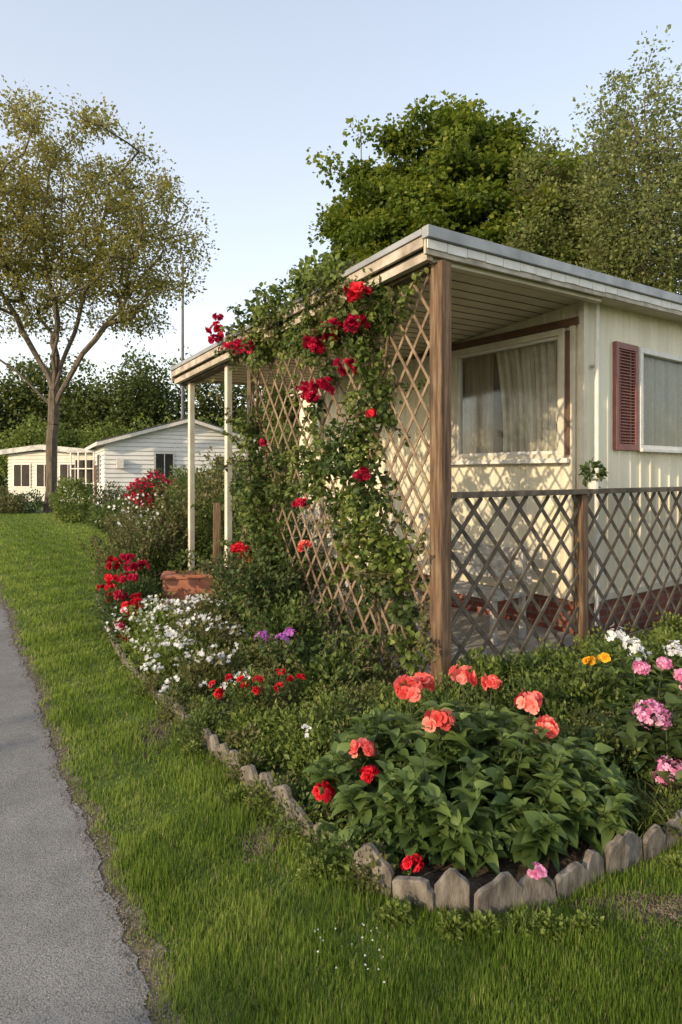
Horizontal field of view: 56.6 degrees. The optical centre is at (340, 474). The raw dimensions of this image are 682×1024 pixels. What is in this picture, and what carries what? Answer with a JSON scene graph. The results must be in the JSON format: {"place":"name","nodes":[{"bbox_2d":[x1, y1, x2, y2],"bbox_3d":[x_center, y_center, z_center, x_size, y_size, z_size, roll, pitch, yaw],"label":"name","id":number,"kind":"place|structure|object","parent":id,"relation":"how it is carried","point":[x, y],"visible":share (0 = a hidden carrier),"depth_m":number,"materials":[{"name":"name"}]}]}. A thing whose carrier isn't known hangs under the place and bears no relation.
{"place":"outdoors","nodes":[
{"label":"outdoors","id":0,"kind":"place"},
{"bbox_2d":[7,450,74,501],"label":"walls","id":1,"kind":"structure","parent":0,"point":[33,457],"depth_m":37.93,"materials":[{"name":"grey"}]},
{"bbox_2d":[0,444,83,454],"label":"roof","id":2,"kind":"structure","parent":1,"relation":"on","point":[27,448],"depth_m":37.55,"materials":[{"name":"metal"}]},
{"bbox_2d":[13,463,74,487],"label":"windows","id":3,"kind":"structure","parent":1,"relation":"attached to","point":[21,475],"depth_m":37.76,"materials":[{"name":"white paint"}]},
{"bbox_2d":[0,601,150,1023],"bbox_3d":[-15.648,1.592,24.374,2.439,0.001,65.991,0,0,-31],"label":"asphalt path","id":4,"kind":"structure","parent":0,"point":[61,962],"depth_m":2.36,"materials":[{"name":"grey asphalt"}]},
{"bbox_2d":[0,477,681,1023],"bbox_3d":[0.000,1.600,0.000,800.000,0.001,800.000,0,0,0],"label":"ground","id":5,"kind":"structure","parent":0,"point":[248,855],"depth_m":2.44,"materials":[{"name":"green plant"}]},
{"bbox_2d":[47,475,97,522],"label":"round shrub","id":6,"kind":"object","parent":5,"relation":"on","point":[78,487],"visible":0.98,"depth_m":20.79,"materials":[{"name":"green plant"}]},
{"bbox_2d":[67,449,115,503],"bbox_3d":[-13.207,0.110,35.233,3.268,2.980,2.098,0,0,22],"label":"screened porch","id":7,"kind":"object","parent":5,"relation":"on","point":[84,463],"visible":0.33,"depth_m":34.70,"materials":[{"name":"white paint"}]},
{"bbox_2d":[0,581,201,1023],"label":"dirt verge","id":8,"kind":"structure","parent":5,"relation":"on","point":[133,949],"depth_m":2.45,"materials":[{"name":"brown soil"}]},
{"bbox_2d":[0,75,219,512],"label":"ash tree","id":9,"kind":"object","parent":5,"relation":"on","point":[36,242],"visible":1,"depth_m":26.09,"materials":[{"name":"green plant"}]},
{"bbox_2d":[83,498,177,533],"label":"hedge","id":10,"kind":"object","parent":5,"relation":"on","point":[102,511],"visible":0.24,"depth_m":17.26,"materials":[{"name":"green plant"}]},
{"bbox_2d":[0,480,292,512],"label":"border shrubs","id":11,"kind":"object","parent":5,"relation":"on","point":[17,503],"visible":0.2,"depth_m":26.62,"materials":[{"name":"green plant"}]},
{"bbox_2d":[0,411,299,481],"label":"sunlit hedge","id":12,"kind":"object","parent":5,"relation":"on","point":[22,434],"visible":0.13,"depth_m":46.13,"materials":[{"name":"green plant"}]},
{"bbox_2d":[0,338,299,491],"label":"distant trees","id":13,"kind":"object","parent":5,"relation":"on","point":[78,407],"visible":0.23,"depth_m":56.35,"materials":[{"name":"green plant"}]},
{"bbox_2d":[122,467,180,519],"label":"azalea bush","id":14,"kind":"object","parent":5,"relation":"on","point":[145,488],"visible":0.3,"depth_m":17.32,"materials":[{"name":"red plant"}]},
{"bbox_2d":[91,422,263,506],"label":"walls","id":15,"kind":"structure","parent":5,"relation":"on","point":[136,453],"depth_m":30.48,"materials":[{"name":"white wood"}]},
{"bbox_2d":[94,452,234,502],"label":"windows and door","id":16,"kind":"structure","parent":15,"relation":"attached to","point":[164,461],"depth_m":30.63,"materials":[{"name":"white paint"}]},
{"bbox_2d":[84,418,267,449],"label":"roof","id":17,"kind":"structure","parent":15,"relation":"on","point":[150,429],"depth_m":30.28,"materials":[{"name":"metal"}]},
{"bbox_2d":[177,256,188,418],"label":"utility pole","id":18,"kind":"object","parent":5,"relation":"on","point":[182,355],"visible":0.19,"depth_m":45.92,"materials":[{"name":"wood"}]},
{"bbox_2d":[105,446,298,552],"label":"mixed shrubs","id":19,"kind":"object","parent":5,"relation":"on","point":[182,478],"visible":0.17,"depth_m":13.77,"materials":[{"name":"green plant"}]},
{"bbox_2d":[314,923,384,982],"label":"lawn daisies","id":20,"kind":"object","parent":5,"relation":"on","point":[351,944],"visible":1,"depth_m":2.08,"materials":[{"name":"white plant"}]},
{"bbox_2d":[96,594,681,917],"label":"bed edging","id":21,"kind":"object","parent":5,"relation":"on","point":[501,891],"visible":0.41,"depth_m":2.42,"materials":[{"name":"grey stone"}]},
{"bbox_2d":[98,570,681,913],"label":"flower bed soil","id":22,"kind":"structure","parent":5,"relation":"on","point":[433,874],"depth_m":2.58,"materials":[{"name":"brown soil"}]},
{"bbox_2d":[89,553,168,643],"bbox_3d":[-2.142,1.238,6.490,0.807,0.794,1.636,0,0,-25],"label":"red geranium","id":23,"kind":"object","parent":22,"relation":"on","point":[131,595],"visible":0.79,"depth_m":6.35,"materials":[{"name":"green plant"}]},
{"bbox_2d":[75,493,209,603],"bbox_3d":[-2.580,0.932,8.201,1.509,1.386,2.124,0,0,0],"label":"wild shrub","id":24,"kind":"object","parent":22,"relation":"on","point":[136,536],"visible":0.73,"depth_m":7.93,"materials":[{"name":"green plant"}]},
{"bbox_2d":[105,584,250,703],"bbox_3d":[-1.375,1.309,5.348,1.241,0.640,2.388,0,0,-16],"label":"daisy bush","id":25,"kind":"object","parent":22,"relation":"on","point":[173,635],"visible":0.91,"depth_m":5.03,"materials":[{"name":"white plant"}]},
{"bbox_2d":[160,549,212,614],"bbox_3d":[-1.722,1.230,7.327,0.675,0.740,0.449,0,0,-10],"label":"terracotta planter","id":26,"kind":"object","parent":22,"relation":"on","point":[182,584],"visible":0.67,"depth_m":7.16,"materials":[{"name":"orange ceramic"}]},
{"bbox_2d":[213,503,224,599],"bbox_3d":[-1.377,0.960,7.211,0.171,1.280,0.090,0,0,-13],"label":"wooden stake","id":27,"kind":"object","parent":22,"relation":"on","point":[216,525],"visible":0.35,"depth_m":7.16,"materials":[{"name":"brown wood"}]},
{"bbox_2d":[155,452,317,570],"bbox_3d":[-1.488,0.657,8.717,2.663,1.995,1.954,0,0,41],"label":"back shrub","id":28,"kind":"object","parent":22,"relation":"on","point":[204,524],"visible":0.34,"depth_m":8.41,"materials":[{"name":"green plant"}]},
{"bbox_2d":[203,668,304,738],"bbox_3d":[-0.565,1.435,4.047,0.721,0.384,0.423,0,0,-22],"label":"red begonia","id":29,"kind":"object","parent":22,"relation":"on","point":[218,693],"visible":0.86,"depth_m":3.98,"materials":[{"name":"green plant"}]},
{"bbox_2d":[188,365,322,596],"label":"porch posts","id":30,"kind":"object","parent":22,"relation":"on","point":[191,461],"visible":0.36,"depth_m":7.80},
{"bbox_2d":[238,625,306,683],"bbox_3d":[-0.453,1.373,4.712,0.559,0.505,0.438,0,0,-33],"label":"aster","id":31,"kind":"object","parent":22,"relation":"on","point":[285,634],"visible":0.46,"depth_m":4.63,"materials":[{"name":"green plant"}]},
{"bbox_2d":[193,533,381,710],"bbox_3d":[-0.653,1.106,5.419,1.154,1.076,3.078,0,0,-19],"label":"garden shrub","id":32,"kind":"object","parent":22,"relation":"on","point":[231,579],"visible":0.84,"depth_m":5.05,"materials":[{"name":"green plant"}]},
{"bbox_2d":[289,720,335,768],"bbox_3d":[-0.158,1.480,3.455,0.268,0.279,0.267,0,0,0],"label":"alyssum","id":33,"kind":"object","parent":22,"relation":"on","point":[310,728],"visible":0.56,"depth_m":3.41,"materials":[{"name":"white plant"}]},
{"bbox_2d":[206,505,426,654],"bbox_3d":[-0.362,0.952,6.523,0.971,1.384,3.478,0,0,-37],"label":"porch shrub","id":34,"kind":"object","parent":22,"relation":"on","point":[356,621],"visible":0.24,"depth_m":5.96,"materials":[{"name":"green plant"}]},
{"bbox_2d":[205,249,439,685],"bbox_3d":[-0.306,-0.151,5.464,1.224,3.547,3.356,0,0,-28],"label":"climbing rose","id":35,"kind":"object","parent":22,"relation":"on","point":[352,318],"visible":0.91,"depth_m":5.08,"materials":[{"name":"green plant"}]},
{"bbox_2d":[247,260,450,704],"bbox_3d":[-0.118,0.060,5.521,0.104,3.080,2.832,0,0,-37],"label":"lattice trellis","id":36,"kind":"object","parent":22,"relation":"on","point":[438,553],"visible":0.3,"depth_m":4.59,"materials":[{"name":"brown wood"}]},
{"bbox_2d":[110,610,681,896],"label":"ground cover plant","id":37,"kind":"object","parent":22,"relation":"on","point":[255,737],"visible":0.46,"depth_m":3.72,"materials":[{"name":"green plant"}]},
{"bbox_2d":[239,581,592,683],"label":"porch floor","id":38,"kind":"structure","parent":22,"relation":"on","point":[461,628],"depth_m":5.94,"materials":[{"name":"concrete"}]},
{"bbox_2d":[412,541,534,645],"bbox_3d":[1.234,1.060,6.080,0.535,0.880,1.100,0,0,-37],"label":"garden bench","id":39,"kind":"object","parent":38,"relation":"on","point":[519,566],"visible":0.43,"depth_m":5.92,"materials":[{"name":"paint"}]},
{"bbox_2d":[302,664,639,900],"bbox_3d":[0.594,1.312,2.880,1.554,0.680,1.181,0,0,0],"label":"geranium plant","id":40,"kind":"object","parent":22,"relation":"on","point":[395,788],"visible":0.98,"depth_m":2.73,"materials":[{"name":"green plant"}]},
{"bbox_2d":[395,301,681,625],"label":"trim","id":41,"kind":"structure","parent":22,"relation":"on","point":[573,321],"depth_m":5.88,"materials":[{"name":"white paint"}]},
{"bbox_2d":[170,224,681,397],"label":"roof","id":42,"kind":"structure","parent":41,"relation":"on","point":[495,286],"depth_m":5.53,"materials":[{"name":"grey metal"}]},
{"bbox_2d":[588,303,681,595],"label":"wall front","id":43,"kind":"structure","parent":41,"relation":"on","point":[631,469],"depth_m":6.33,"materials":[{"name":"beige"}]},
{"bbox_2d":[463,355,502,453],"bbox_3d":[4.372,-0.120,10.395,8.767,2.560,4.663,0,0,-37],"label":"interior","id":44,"kind":"object","parent":43,"relation":"attached to","point":[497,426],"visible":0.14,"depth_m":7.41,"materials":[{"name":"beige fabric"}]},
{"bbox_2d":[612,341,638,450],"bbox_3d":[2.812,-0.765,6.256,0.410,1.050,0.044,0,0,-37],"label":"shutter","id":45,"kind":"object","parent":43,"relation":"attached to","point":[626,349],"visible":1,"depth_m":6.25,"materials":[{"name":"paint"}]},
{"bbox_2d":[639,347,681,452],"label":"front window frame","id":46,"kind":"object","parent":43,"relation":"attached to","point":[643,352],"visible":0.73,"depth_m":6.41,"materials":[{"name":"white paint"}]},
{"bbox_2d":[644,356,681,446],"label":"front window curtains","id":47,"kind":"object","parent":46,"relation":"attached to","point":[662,402],"visible":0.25,"depth_m":6.87,"materials":[{"name":"fabric"}]},
{"bbox_2d":[451,487,681,689],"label":"lattice fence","id":48,"kind":"object","parent":22,"relation":"on","point":[578,586],"visible":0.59,"depth_m":5.36,"materials":[{"name":"brown wood"}]},
{"bbox_2d":[579,458,608,488],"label":"potted plant","id":49,"kind":"object","parent":48,"relation":"on","point":[592,482],"visible":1,"depth_m":5.53,"materials":[{"name":"green plant"}]},
{"bbox_2d":[451,610,681,724],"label":"bed foliage","id":50,"kind":"object","parent":22,"relation":"on","point":[654,646],"visible":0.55,"depth_m":4.54,"materials":[{"name":"green plant"}]},
{"bbox_2d":[549,652,641,734],"bbox_3d":[1.605,1.373,4.014,0.510,0.503,0.580,0,0,42],"label":"marigold","id":51,"kind":"object","parent":22,"relation":"on","point":[602,657],"visible":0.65,"depth_m":3.97,"materials":[{"name":"green plant"}]},
{"bbox_2d":[565,623,681,720],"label":"phlox","id":52,"kind":"object","parent":22,"relation":"on","point":[632,677],"visible":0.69,"depth_m":4.06,"materials":[{"name":"green plant"}]},
{"bbox_2d":[580,656,681,801],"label":"hydrangea","id":53,"kind":"object","parent":22,"relation":"on","point":[652,739],"visible":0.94,"depth_m":3.12,"materials":[{"name":"green plant"}]},
{"bbox_2d":[622,763,681,842],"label":"fern","id":54,"kind":"object","parent":22,"relation":"on","point":[658,818],"visible":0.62,"depth_m":2.82,"materials":[{"name":"green plant"}]},
{"bbox_2d":[180,740,681,946],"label":"clover","id":55,"kind":"object","parent":5,"relation":"on","point":[396,909],"visible":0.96,"depth_m":2.21,"materials":[{"name":"green plant"}]},
{"bbox_2d":[290,90,600,286],"bbox_3d":[4.018,-5.852,23.571,12.114,15.103,10.218,0,0,0],"label":"maple tree","id":56,"kind":"object","parent":5,"relation":"on","point":[457,179],"visible":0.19,"depth_m":20.72,"materials":[{"name":"green plant"}]},
{"bbox_2d":[303,555,681,639],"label":"brick skirting","id":57,"kind":"object","parent":5,"relation":"on","point":[474,604],"depth_m":6.49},
{"bbox_2d":[485,125,648,278],"bbox_3d":[6.987,-4.687,20.273,6.225,12.774,5.746,0,0,0],"label":"poplar tree","id":58,"kind":"object","parent":5,"relation":"on","point":[558,239],"visible":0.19,"depth_m":19.68,"materials":[{"name":"green plant"}]},
{"bbox_2d":[560,24,681,294],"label":"poplar tree","id":59,"kind":"object","parent":5,"relation":"on","point":[644,157],"visible":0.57,"depth_m":17.97,"materials":[{"name":"green plant"}]},
{"bbox_2d":[613,100,681,292],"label":"poplar tree","id":60,"kind":"object","parent":5,"relation":"on","point":[680,186],"visible":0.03,"depth_m":18.89,"materials":[{"name":"green plant"}]},
{"bbox_2d":[0,0,681,433],"label":"sky","id":61,"kind":"structure","parent":0,"point":[236,93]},
{"bbox_2d":[116,712,681,939],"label":"bare soil","id":62,"kind":"structure","parent":0,"point":[666,911],"depth_m":2.39,"materials":[{"name":"brown soil"}]},
{"bbox_2d":[300,303,577,599],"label":"wall side","id":63,"kind":"structure","parent":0,"point":[506,477],"depth_m":6.87,"materials":[{"name":"beige"}]},
{"bbox_2d":[451,328,569,464],"bbox_3d":[1.681,-0.745,6.535,0.130,1.270,1.550,0,0,-37],"label":"side window frame","id":64,"kind":"object","parent":63,"relation":"attached to","point":[561,336],"visible":0.97,"depth_m":6.36,"materials":[{"name":"white paint"}]},
{"bbox_2d":[465,341,556,453],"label":"side window curtains","id":65,"kind":"object","parent":64,"relation":"attached to","point":[528,379],"visible":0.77,"depth_m":6.53,"materials":[{"name":"fabric"}]}
]}

